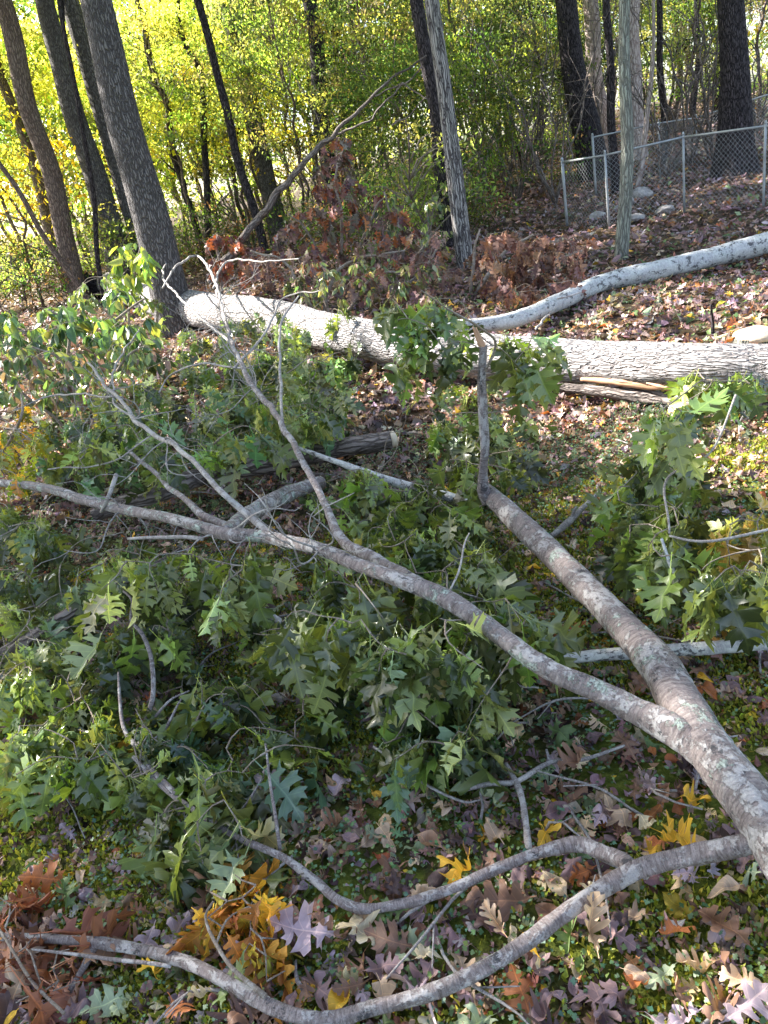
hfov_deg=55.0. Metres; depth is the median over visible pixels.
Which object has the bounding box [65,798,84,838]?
stick
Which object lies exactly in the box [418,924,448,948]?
fallen leaf
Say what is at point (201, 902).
fallen leaf
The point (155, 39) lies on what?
yellow beech sapling
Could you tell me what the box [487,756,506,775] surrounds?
fallen leaf
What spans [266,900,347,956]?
fallen leaf
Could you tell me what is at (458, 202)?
striped tree
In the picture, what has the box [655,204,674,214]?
stone
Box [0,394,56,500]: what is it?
turned oak spray
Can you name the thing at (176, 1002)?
stick
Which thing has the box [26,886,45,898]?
fallen leaf
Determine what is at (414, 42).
dark evergreen tree
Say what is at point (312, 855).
fallen leaf
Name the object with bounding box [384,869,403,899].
fallen leaf
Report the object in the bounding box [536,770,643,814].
stick
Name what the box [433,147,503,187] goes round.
forest shrub
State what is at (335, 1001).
fallen leaf
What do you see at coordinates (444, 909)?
stick
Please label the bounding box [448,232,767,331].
fallen limb
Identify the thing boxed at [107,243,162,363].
broadleaf shrub
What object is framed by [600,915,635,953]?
fallen leaf
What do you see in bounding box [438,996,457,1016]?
fallen leaf
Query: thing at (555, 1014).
fallen leaf
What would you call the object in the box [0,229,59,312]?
forest shrub
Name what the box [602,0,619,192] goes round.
slender tree
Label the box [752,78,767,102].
forest shrub
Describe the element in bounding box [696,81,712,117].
forest shrub
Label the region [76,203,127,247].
forest shrub
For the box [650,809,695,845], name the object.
fallen leaf
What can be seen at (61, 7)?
slender tree
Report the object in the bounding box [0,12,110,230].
yellow beech sapling
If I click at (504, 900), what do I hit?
fallen leaf
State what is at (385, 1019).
fallen leaf
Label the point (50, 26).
oak tree
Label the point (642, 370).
fallen tree
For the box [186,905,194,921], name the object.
fallen leaf
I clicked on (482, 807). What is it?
stick
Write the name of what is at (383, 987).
fallen leaf
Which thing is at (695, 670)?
fallen leaf
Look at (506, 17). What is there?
golden maple sapling
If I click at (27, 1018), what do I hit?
fallen leaf
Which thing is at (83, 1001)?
fallen leaf
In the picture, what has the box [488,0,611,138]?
green understory tree
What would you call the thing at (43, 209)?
slender tree
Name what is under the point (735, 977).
fallen leaf
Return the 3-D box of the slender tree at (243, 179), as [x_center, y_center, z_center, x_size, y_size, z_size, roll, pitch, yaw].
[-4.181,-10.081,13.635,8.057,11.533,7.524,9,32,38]
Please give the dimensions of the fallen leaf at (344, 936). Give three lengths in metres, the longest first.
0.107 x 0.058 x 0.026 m
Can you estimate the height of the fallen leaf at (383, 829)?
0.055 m
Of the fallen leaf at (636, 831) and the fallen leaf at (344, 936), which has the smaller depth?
the fallen leaf at (344, 936)
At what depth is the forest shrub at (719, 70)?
21.30 m
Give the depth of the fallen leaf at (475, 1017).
1.40 m
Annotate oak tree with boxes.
[0,0,88,306]
[35,0,138,276]
[64,0,142,274]
[80,0,201,339]
[219,0,291,247]
[709,0,761,179]
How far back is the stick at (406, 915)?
1.64 m
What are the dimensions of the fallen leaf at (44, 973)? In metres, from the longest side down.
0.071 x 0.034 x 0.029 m
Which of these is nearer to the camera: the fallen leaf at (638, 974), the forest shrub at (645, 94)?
the fallen leaf at (638, 974)
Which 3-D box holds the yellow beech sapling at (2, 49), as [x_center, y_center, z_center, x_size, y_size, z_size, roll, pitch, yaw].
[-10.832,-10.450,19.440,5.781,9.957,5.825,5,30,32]
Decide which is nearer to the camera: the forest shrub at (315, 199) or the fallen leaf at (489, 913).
the fallen leaf at (489, 913)
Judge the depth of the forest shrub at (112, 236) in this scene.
15.67 m
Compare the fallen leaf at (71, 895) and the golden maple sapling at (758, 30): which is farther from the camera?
the golden maple sapling at (758, 30)
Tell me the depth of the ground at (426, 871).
2.18 m
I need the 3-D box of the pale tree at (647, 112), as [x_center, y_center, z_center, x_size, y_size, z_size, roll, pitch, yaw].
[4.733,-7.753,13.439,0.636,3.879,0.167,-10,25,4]
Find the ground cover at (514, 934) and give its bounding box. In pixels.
[0,212,767,1023]
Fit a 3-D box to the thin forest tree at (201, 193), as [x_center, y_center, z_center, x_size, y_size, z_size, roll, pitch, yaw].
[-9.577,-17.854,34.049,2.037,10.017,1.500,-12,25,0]
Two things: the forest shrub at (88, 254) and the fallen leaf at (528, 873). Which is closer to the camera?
the fallen leaf at (528, 873)
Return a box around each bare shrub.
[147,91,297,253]
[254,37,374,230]
[261,2,406,239]
[406,0,533,212]
[441,0,564,185]
[445,1,584,198]
[446,0,618,204]
[470,0,603,174]
[478,0,577,183]
[544,0,651,139]
[588,1,725,179]
[630,0,766,165]
[631,0,767,159]
[703,0,767,137]
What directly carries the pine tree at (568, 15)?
on the ground at (426, 871)
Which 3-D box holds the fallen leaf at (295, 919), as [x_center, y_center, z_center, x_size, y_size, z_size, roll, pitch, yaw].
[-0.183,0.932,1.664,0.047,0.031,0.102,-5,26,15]
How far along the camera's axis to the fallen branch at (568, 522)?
3.25 m
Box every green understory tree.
[170,0,363,236]
[205,0,383,128]
[208,0,397,210]
[265,0,412,131]
[284,0,464,209]
[284,0,481,175]
[294,6,427,223]
[327,0,439,161]
[336,0,524,185]
[351,2,456,169]
[393,0,471,140]
[398,0,537,151]
[440,0,536,128]
[441,0,556,167]
[458,0,604,185]
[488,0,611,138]
[528,2,582,33]
[533,0,618,59]
[541,0,675,102]
[581,0,618,98]
[598,0,655,34]
[601,0,687,102]
[601,0,716,127]
[601,0,756,142]
[645,0,752,77]
[667,0,708,98]
[714,0,767,48]
[716,0,763,31]
[746,1,767,53]
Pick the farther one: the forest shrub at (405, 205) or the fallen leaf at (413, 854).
the forest shrub at (405, 205)
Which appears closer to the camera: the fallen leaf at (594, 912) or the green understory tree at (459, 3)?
the fallen leaf at (594, 912)
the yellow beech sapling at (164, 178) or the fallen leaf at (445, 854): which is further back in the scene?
the yellow beech sapling at (164, 178)
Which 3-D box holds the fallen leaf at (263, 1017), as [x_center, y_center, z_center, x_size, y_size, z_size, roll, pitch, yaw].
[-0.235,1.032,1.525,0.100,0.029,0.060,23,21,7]
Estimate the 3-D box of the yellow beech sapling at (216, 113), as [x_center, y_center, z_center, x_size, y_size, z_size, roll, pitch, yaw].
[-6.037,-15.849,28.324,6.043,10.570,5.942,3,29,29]
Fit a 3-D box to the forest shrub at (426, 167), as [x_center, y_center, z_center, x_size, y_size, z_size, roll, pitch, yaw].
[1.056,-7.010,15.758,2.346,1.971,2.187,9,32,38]
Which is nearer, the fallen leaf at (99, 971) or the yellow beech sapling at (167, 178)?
the fallen leaf at (99, 971)
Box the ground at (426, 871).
[0,79,767,1023]
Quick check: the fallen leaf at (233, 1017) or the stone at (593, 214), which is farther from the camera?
the stone at (593, 214)
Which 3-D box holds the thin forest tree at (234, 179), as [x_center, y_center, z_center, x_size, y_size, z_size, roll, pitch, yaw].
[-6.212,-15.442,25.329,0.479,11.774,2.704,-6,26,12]
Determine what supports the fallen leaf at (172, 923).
on the ground at (426, 871)
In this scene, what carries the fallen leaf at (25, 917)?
on the rust oak spray at (58, 997)
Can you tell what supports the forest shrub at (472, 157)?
on the ground at (426, 871)
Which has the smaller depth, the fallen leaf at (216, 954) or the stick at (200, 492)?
the fallen leaf at (216, 954)
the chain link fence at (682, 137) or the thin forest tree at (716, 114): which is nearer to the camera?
the chain link fence at (682, 137)
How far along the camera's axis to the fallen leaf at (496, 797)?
1.87 m
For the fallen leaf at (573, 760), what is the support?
on the ground at (426, 871)
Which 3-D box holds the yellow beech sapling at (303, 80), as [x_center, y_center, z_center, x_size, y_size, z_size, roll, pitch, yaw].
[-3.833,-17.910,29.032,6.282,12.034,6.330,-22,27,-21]
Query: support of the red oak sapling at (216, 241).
on the ground at (426, 871)
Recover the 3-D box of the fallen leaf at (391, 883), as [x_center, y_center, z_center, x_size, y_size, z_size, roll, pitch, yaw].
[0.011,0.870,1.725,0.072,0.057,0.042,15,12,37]
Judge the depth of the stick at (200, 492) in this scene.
4.30 m
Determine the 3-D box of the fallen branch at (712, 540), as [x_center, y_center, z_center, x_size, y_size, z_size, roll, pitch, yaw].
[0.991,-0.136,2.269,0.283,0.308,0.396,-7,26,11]
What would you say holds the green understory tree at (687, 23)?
on the ground at (426, 871)
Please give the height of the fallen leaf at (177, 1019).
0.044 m
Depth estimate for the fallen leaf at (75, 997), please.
1.64 m
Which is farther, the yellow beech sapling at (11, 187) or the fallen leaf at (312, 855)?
the yellow beech sapling at (11, 187)
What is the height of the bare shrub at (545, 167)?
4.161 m
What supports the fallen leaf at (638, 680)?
on the ground at (426, 871)
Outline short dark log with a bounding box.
[90,431,397,521]
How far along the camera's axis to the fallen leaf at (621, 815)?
1.76 m
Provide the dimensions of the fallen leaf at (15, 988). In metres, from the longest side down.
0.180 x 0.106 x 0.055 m
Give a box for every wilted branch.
[235,231,462,310]
[463,229,598,315]
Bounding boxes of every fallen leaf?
[0,990,25,1023]
[2,939,48,1003]
[4,1008,18,1023]
[6,997,25,1020]
[18,860,76,894]
[20,1012,33,1023]
[21,912,43,924]
[22,865,33,882]
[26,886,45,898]
[29,917,58,931]
[37,969,54,987]
[47,962,69,967]
[55,876,79,916]
[55,891,74,901]
[60,982,102,1021]
[67,980,79,1010]
[72,848,84,854]
[75,870,84,888]
[75,886,87,903]
[76,961,98,968]
[78,887,98,900]
[78,983,144,1017]
[92,967,113,978]
[93,1009,111,1023]
[109,922,142,975]
[131,920,159,956]
[136,957,162,976]
[139,980,152,994]
[158,910,191,961]
[163,943,172,948]
[165,992,196,1018]
[169,994,182,1023]
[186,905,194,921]
[187,869,220,891]
[187,984,218,1002]
[192,886,210,919]
[204,946,223,961]
[206,989,260,1023]
[208,950,245,1022]
[219,936,230,950]
[219,962,226,970]
[223,878,244,885]
[223,930,251,976]
[227,965,265,1023]
[236,998,246,1007]
[254,769,281,791]
[255,1008,276,1023]
[258,986,280,1016]
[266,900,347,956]
[283,997,302,1007]
[285,989,296,1005]
[288,880,310,897]
[289,941,318,957]
[292,912,313,942]
[293,833,332,852]
[293,840,311,860]
[297,980,314,1003]
[298,965,332,1010]
[304,839,328,866]
[308,911,351,940]
[309,841,322,858]
[317,807,342,836]
[319,843,339,871]
[321,982,341,1010]
[327,773,350,795]
[328,979,349,1009]
[332,976,368,997]
[333,920,363,941]
[335,909,379,945]
[342,832,359,842]
[343,942,370,982]
[348,933,356,940]
[349,796,364,820]
[354,988,369,1001]
[355,902,369,919]
[363,918,417,959]
[363,951,403,979]
[365,925,431,965]
[371,790,381,797]
[372,973,395,1018]
[373,820,395,851]
[373,896,419,925]
[377,854,412,884]
[379,873,402,897]
[380,889,392,916]
[382,1014,407,1023]
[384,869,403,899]
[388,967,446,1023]
[392,910,404,928]
[397,964,422,988]
[400,1016,417,1023]
[402,958,437,1010]
[407,883,434,896]
[409,904,424,924]
[410,851,420,857]
[411,943,441,959]
[415,977,434,987]
[417,1010,438,1023]
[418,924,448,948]
[426,782,444,798]
[433,800,451,815]
[436,841,470,883]
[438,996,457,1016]
[441,845,455,857]
[450,953,480,1004]
[453,1001,503,1023]
[454,802,460,820]
[455,897,491,935]
[456,989,464,1000]
[466,878,536,922]
[479,898,507,937]
[480,788,511,816]
[482,851,496,880]
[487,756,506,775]
[491,726,509,740]
[496,849,503,860]
[502,963,546,1023]
[511,868,523,889]
[515,987,558,1023]
[516,862,536,879]
[517,1009,551,1023]
[519,700,535,725]
[523,932,540,958]
[523,946,553,988]
[527,766,556,791]
[531,690,544,708]
[531,991,553,1023]
[533,712,550,723]
[533,952,546,972]
[537,818,560,845]
[540,987,548,1000]
[543,717,581,752]
[546,750,558,772]
[552,1002,566,1023]
[554,916,576,955]
[556,774,591,802]
[557,742,586,775]
[559,854,581,892]
[568,975,577,996]
[568,979,649,1012]
[569,861,596,886]
[571,1002,598,1023]
[575,911,588,925]
[580,881,591,887]
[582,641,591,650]
[584,891,610,958]
[588,788,612,804]
[588,982,621,1023]
[589,869,629,909]
[591,801,611,827]
[594,902,605,920]
[595,798,642,852]
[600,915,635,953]
[604,795,632,835]
[605,908,633,927]
[608,664,625,674]
[610,730,642,769]
[616,994,636,1022]
[619,964,650,982]
[622,971,648,989]
[624,899,651,920]
[625,667,637,680]
[628,777,645,803]
[631,671,649,692]
[634,814,655,829]
[640,773,663,794]
[641,836,661,853]
[644,962,677,989]
[645,1011,668,1023]
[646,835,669,848]
[647,746,655,754]
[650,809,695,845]
[652,783,669,807]
[658,916,697,936]
[668,1001,701,1023]
[671,866,707,882]
[673,972,691,1013]
[675,779,710,805]
[676,834,705,842]
[676,947,719,973]
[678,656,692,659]
[688,665,708,678]
[697,672,712,682]
[697,680,717,699]
[698,904,753,949]
[699,906,745,958]
[701,975,739,1023]
[707,875,743,898]
[711,654,724,665]
[714,963,761,989]
[716,681,741,688]
[719,978,767,1023]
[720,948,740,973]
[722,822,739,834]
[728,899,746,913]
[732,684,746,696]
[734,687,747,702]
[737,855,753,873]
[742,862,762,886]
[754,651,767,668]
[757,709,767,724]
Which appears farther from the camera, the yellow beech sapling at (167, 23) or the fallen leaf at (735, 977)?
the yellow beech sapling at (167, 23)
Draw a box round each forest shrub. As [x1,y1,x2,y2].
[0,226,51,304]
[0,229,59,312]
[0,235,107,306]
[0,236,62,310]
[7,226,86,285]
[14,238,58,291]
[38,200,135,281]
[69,197,185,275]
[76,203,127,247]
[77,239,106,274]
[165,171,240,242]
[168,188,270,263]
[171,219,195,251]
[173,221,223,275]
[185,197,266,255]
[200,210,247,254]
[245,178,304,242]
[261,192,373,278]
[276,198,337,245]
[295,182,369,221]
[305,200,388,268]
[317,148,436,250]
[322,157,426,232]
[328,206,362,243]
[344,105,516,239]
[372,178,435,238]
[384,160,491,232]
[389,141,475,201]
[393,137,526,225]
[409,156,516,234]
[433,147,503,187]
[461,131,512,170]
[463,112,523,177]
[465,173,529,235]
[470,148,516,172]
[494,125,601,198]
[508,82,568,167]
[531,97,617,155]
[615,76,671,131]
[675,52,766,121]
[689,53,766,96]
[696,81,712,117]
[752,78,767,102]
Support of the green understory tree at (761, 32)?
on the ground at (426, 871)
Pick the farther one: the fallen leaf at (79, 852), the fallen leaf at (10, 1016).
the fallen leaf at (79, 852)
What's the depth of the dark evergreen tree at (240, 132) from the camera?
27.16 m
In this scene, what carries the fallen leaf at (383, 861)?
on the ground at (426, 871)
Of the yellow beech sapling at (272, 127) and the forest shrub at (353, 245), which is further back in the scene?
the yellow beech sapling at (272, 127)
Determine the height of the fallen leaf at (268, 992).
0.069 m
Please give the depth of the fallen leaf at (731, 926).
1.44 m
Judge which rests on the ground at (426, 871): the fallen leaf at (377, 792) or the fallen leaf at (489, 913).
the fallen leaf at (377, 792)
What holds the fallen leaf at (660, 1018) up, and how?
on the ground at (426, 871)
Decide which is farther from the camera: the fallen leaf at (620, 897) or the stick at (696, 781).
the stick at (696, 781)
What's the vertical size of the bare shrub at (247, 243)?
4.312 m
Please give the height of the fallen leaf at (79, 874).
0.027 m
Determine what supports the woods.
on the ground at (426, 871)
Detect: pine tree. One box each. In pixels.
[302,0,349,239]
[328,0,363,206]
[410,0,453,249]
[555,0,610,183]
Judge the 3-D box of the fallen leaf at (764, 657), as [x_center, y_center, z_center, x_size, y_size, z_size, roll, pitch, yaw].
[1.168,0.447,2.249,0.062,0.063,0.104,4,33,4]
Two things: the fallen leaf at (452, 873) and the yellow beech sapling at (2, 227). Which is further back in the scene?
the yellow beech sapling at (2, 227)
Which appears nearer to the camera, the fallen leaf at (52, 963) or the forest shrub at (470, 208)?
the fallen leaf at (52, 963)
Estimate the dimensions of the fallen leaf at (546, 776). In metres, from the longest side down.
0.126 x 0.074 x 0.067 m
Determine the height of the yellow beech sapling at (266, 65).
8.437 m
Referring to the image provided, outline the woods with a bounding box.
[1,0,767,254]
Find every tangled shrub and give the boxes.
[0,339,185,428]
[67,274,171,347]
[283,255,446,312]
[365,185,453,293]
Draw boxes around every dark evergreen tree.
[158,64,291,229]
[287,30,426,206]
[312,31,473,228]
[365,1,479,143]
[408,11,539,213]
[419,1,558,188]
[466,0,582,151]
[524,11,618,131]
[640,0,757,121]
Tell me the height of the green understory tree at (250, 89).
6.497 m
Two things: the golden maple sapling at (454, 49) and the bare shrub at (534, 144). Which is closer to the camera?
the bare shrub at (534, 144)
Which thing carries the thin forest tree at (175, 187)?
on the ground at (426, 871)
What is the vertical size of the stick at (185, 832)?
0.067 m
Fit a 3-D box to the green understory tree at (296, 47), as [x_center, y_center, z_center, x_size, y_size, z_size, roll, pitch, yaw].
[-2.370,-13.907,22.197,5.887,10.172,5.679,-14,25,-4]
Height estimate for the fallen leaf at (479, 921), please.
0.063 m
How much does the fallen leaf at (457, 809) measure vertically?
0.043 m
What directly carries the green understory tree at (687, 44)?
on the ground at (426, 871)
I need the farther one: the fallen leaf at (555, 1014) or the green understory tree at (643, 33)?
the green understory tree at (643, 33)
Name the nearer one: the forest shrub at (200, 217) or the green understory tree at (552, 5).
the forest shrub at (200, 217)
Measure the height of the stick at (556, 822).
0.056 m
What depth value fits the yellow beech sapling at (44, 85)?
19.63 m
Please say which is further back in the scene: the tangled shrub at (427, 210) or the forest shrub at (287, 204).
the forest shrub at (287, 204)
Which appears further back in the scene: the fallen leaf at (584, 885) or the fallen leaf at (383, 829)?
the fallen leaf at (383, 829)
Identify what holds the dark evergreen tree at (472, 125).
on the ground at (426, 871)
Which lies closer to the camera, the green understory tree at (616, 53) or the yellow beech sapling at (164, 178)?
the yellow beech sapling at (164, 178)
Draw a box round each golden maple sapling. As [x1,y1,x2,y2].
[0,80,100,239]
[0,137,68,306]
[74,92,196,208]
[189,72,318,196]
[252,55,359,210]
[377,3,495,113]
[451,0,580,83]
[704,0,767,118]
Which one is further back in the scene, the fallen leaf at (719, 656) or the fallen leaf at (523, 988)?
the fallen leaf at (719, 656)
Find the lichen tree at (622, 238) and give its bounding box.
[614,0,633,260]
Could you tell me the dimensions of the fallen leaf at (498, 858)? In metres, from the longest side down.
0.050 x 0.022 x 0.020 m
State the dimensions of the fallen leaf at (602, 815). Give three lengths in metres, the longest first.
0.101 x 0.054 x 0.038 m
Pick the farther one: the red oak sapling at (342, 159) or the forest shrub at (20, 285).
the forest shrub at (20, 285)
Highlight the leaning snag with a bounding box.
[207,55,426,284]
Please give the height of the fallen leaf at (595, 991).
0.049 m
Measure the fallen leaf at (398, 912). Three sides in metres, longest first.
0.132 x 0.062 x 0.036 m
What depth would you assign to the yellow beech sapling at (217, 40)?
23.07 m
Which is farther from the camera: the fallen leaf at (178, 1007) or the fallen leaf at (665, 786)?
the fallen leaf at (665, 786)
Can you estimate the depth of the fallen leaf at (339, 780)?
1.97 m
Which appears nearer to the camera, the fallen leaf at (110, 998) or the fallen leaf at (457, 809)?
the fallen leaf at (110, 998)
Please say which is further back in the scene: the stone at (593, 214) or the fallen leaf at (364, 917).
the stone at (593, 214)
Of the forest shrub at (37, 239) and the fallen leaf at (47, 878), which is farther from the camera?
the forest shrub at (37, 239)
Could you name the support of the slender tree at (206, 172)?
on the ground at (426, 871)
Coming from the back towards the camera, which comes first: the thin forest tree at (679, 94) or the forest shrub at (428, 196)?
the thin forest tree at (679, 94)
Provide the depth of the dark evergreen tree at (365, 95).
13.40 m
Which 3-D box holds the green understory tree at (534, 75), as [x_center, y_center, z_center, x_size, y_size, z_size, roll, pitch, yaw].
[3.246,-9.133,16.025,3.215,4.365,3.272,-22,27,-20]
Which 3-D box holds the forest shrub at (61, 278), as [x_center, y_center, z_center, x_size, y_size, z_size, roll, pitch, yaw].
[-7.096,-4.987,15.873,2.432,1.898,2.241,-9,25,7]
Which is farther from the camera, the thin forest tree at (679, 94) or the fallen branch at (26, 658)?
the thin forest tree at (679, 94)
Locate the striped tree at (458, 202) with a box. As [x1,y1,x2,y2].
[424,0,472,268]
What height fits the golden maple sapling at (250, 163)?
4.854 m
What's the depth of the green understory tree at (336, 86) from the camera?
14.60 m
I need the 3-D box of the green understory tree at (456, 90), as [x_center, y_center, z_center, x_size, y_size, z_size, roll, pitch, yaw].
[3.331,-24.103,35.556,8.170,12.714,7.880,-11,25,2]
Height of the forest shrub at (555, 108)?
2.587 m
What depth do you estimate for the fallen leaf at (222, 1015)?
1.51 m
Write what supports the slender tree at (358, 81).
on the ground at (426, 871)
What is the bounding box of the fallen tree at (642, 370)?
[96,272,767,413]
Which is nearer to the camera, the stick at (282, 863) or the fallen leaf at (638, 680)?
the stick at (282, 863)
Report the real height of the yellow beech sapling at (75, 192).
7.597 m
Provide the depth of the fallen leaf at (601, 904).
1.58 m
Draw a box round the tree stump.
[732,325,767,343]
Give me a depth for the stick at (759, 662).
2.25 m
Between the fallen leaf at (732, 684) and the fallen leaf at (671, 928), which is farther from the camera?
the fallen leaf at (732, 684)
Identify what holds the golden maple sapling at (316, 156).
on the ground at (426, 871)
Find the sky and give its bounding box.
[0,0,767,243]
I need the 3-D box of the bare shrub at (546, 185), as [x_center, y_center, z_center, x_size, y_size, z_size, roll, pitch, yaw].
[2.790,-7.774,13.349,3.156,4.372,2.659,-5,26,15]
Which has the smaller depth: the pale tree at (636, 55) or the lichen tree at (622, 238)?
the lichen tree at (622, 238)
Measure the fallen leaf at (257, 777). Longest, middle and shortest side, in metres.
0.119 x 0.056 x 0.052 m
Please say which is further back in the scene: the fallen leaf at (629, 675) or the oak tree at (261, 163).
the oak tree at (261, 163)
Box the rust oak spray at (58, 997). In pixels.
[0,881,136,1023]
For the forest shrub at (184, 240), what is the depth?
19.12 m
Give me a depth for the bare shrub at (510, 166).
17.27 m
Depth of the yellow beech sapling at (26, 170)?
34.97 m
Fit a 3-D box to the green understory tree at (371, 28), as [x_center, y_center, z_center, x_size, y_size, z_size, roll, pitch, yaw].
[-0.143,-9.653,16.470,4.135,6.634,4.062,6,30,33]
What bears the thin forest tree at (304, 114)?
on the ground at (426, 871)
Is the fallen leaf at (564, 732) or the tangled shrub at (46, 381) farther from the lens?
the tangled shrub at (46, 381)
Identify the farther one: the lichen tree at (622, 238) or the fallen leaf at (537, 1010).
the lichen tree at (622, 238)
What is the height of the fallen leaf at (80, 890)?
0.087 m
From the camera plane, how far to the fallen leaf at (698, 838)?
1.66 m
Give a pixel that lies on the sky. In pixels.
(764, 56)
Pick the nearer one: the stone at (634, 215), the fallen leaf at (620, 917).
the fallen leaf at (620, 917)
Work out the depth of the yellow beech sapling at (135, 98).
31.20 m
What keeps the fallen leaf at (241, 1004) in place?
on the fallen leaf at (233, 1017)
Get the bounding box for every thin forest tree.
[60,169,91,258]
[129,41,191,234]
[135,0,205,262]
[155,10,203,207]
[187,4,245,226]
[218,21,276,234]
[280,41,323,212]
[493,4,537,162]
[494,0,524,170]
[671,0,682,125]
[686,8,692,106]
[707,0,719,122]
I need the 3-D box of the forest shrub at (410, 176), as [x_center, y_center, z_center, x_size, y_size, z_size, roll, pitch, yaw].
[0.692,-5.133,11.918,2.402,2.613,2.577,5,30,32]
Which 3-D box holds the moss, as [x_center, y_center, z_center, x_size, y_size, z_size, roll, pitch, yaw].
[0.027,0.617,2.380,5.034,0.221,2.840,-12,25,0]
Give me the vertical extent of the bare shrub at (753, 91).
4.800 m
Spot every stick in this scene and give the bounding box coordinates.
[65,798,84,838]
[150,815,248,885]
[155,987,228,1023]
[173,491,218,498]
[184,828,274,882]
[199,640,239,665]
[216,853,295,919]
[235,786,257,857]
[283,557,303,573]
[386,889,465,978]
[396,902,428,925]
[436,936,529,1023]
[475,772,483,823]
[483,721,528,756]
[512,697,589,721]
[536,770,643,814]
[545,582,607,602]
[545,817,579,835]
[565,795,617,937]
[592,618,689,641]
[651,788,702,809]
[694,735,737,790]
[700,1004,737,1023]
[710,304,714,335]
[737,411,745,441]
[758,652,761,673]
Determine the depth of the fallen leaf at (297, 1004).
1.51 m
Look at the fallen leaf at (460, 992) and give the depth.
1.46 m
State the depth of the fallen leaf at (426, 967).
1.53 m
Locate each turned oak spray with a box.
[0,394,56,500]
[166,851,312,1023]
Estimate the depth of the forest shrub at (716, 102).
21.06 m
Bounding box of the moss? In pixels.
[0,435,767,1023]
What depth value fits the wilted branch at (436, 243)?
8.41 m
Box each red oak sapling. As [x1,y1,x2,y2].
[204,233,290,294]
[271,136,447,288]
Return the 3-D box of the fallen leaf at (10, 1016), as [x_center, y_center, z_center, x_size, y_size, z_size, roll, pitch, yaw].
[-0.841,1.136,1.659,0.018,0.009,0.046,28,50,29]
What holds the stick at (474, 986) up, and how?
on the ground at (426, 871)
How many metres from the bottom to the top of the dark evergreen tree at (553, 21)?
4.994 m
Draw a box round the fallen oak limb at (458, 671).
[0,241,767,1023]
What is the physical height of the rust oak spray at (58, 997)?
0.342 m
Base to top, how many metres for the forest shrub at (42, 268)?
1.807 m
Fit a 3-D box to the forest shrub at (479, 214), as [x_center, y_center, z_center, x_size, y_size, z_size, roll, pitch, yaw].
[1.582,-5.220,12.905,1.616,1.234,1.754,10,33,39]
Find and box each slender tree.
[0,54,66,292]
[0,161,93,307]
[57,0,104,297]
[174,0,215,259]
[194,0,269,259]
[346,0,370,209]
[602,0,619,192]
[656,0,667,173]
[691,0,700,132]
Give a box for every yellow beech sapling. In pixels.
[0,0,58,289]
[0,0,107,274]
[0,0,130,257]
[0,0,150,149]
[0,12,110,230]
[0,19,99,230]
[0,38,69,259]
[0,54,31,266]
[0,56,28,169]
[0,133,30,226]
[31,30,191,203]
[42,3,196,186]
[55,0,241,266]
[56,49,160,201]
[68,0,220,247]
[72,0,254,234]
[119,1,227,226]
[123,1,262,224]
[125,0,282,220]
[128,0,291,247]
[157,0,307,224]
[185,0,349,228]
[188,3,320,223]
[222,0,347,184]
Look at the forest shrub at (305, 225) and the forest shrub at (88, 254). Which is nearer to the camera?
the forest shrub at (305, 225)
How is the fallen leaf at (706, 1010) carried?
on the ground at (426, 871)
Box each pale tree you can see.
[582,0,608,152]
[630,0,648,159]
[635,0,655,187]
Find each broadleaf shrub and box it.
[0,286,164,410]
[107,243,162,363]
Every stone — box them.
[589,211,605,219]
[631,213,644,221]
[632,186,653,199]
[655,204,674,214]
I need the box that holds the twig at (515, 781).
[469,744,624,849]
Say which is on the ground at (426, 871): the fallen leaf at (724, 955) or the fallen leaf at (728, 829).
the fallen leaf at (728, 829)
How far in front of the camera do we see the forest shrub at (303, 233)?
15.90 m
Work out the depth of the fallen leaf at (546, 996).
1.40 m
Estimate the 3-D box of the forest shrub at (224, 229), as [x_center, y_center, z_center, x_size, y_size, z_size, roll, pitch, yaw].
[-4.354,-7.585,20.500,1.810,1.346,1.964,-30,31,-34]
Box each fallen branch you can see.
[0,547,182,725]
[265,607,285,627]
[299,446,466,504]
[522,369,767,666]
[550,490,601,537]
[663,394,767,542]
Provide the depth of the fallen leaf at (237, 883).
1.77 m
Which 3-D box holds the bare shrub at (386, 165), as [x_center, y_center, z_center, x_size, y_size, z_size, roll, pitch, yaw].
[-0.620,-7.583,14.745,2.463,4.919,2.597,-19,26,-14]
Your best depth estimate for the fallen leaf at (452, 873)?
1.71 m
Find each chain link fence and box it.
[560,120,767,228]
[591,94,767,195]
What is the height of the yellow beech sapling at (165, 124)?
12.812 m
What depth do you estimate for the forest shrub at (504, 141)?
17.51 m
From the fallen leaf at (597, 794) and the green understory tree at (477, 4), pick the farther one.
the green understory tree at (477, 4)
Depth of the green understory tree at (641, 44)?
31.79 m
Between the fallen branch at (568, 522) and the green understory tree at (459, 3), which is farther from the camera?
the green understory tree at (459, 3)

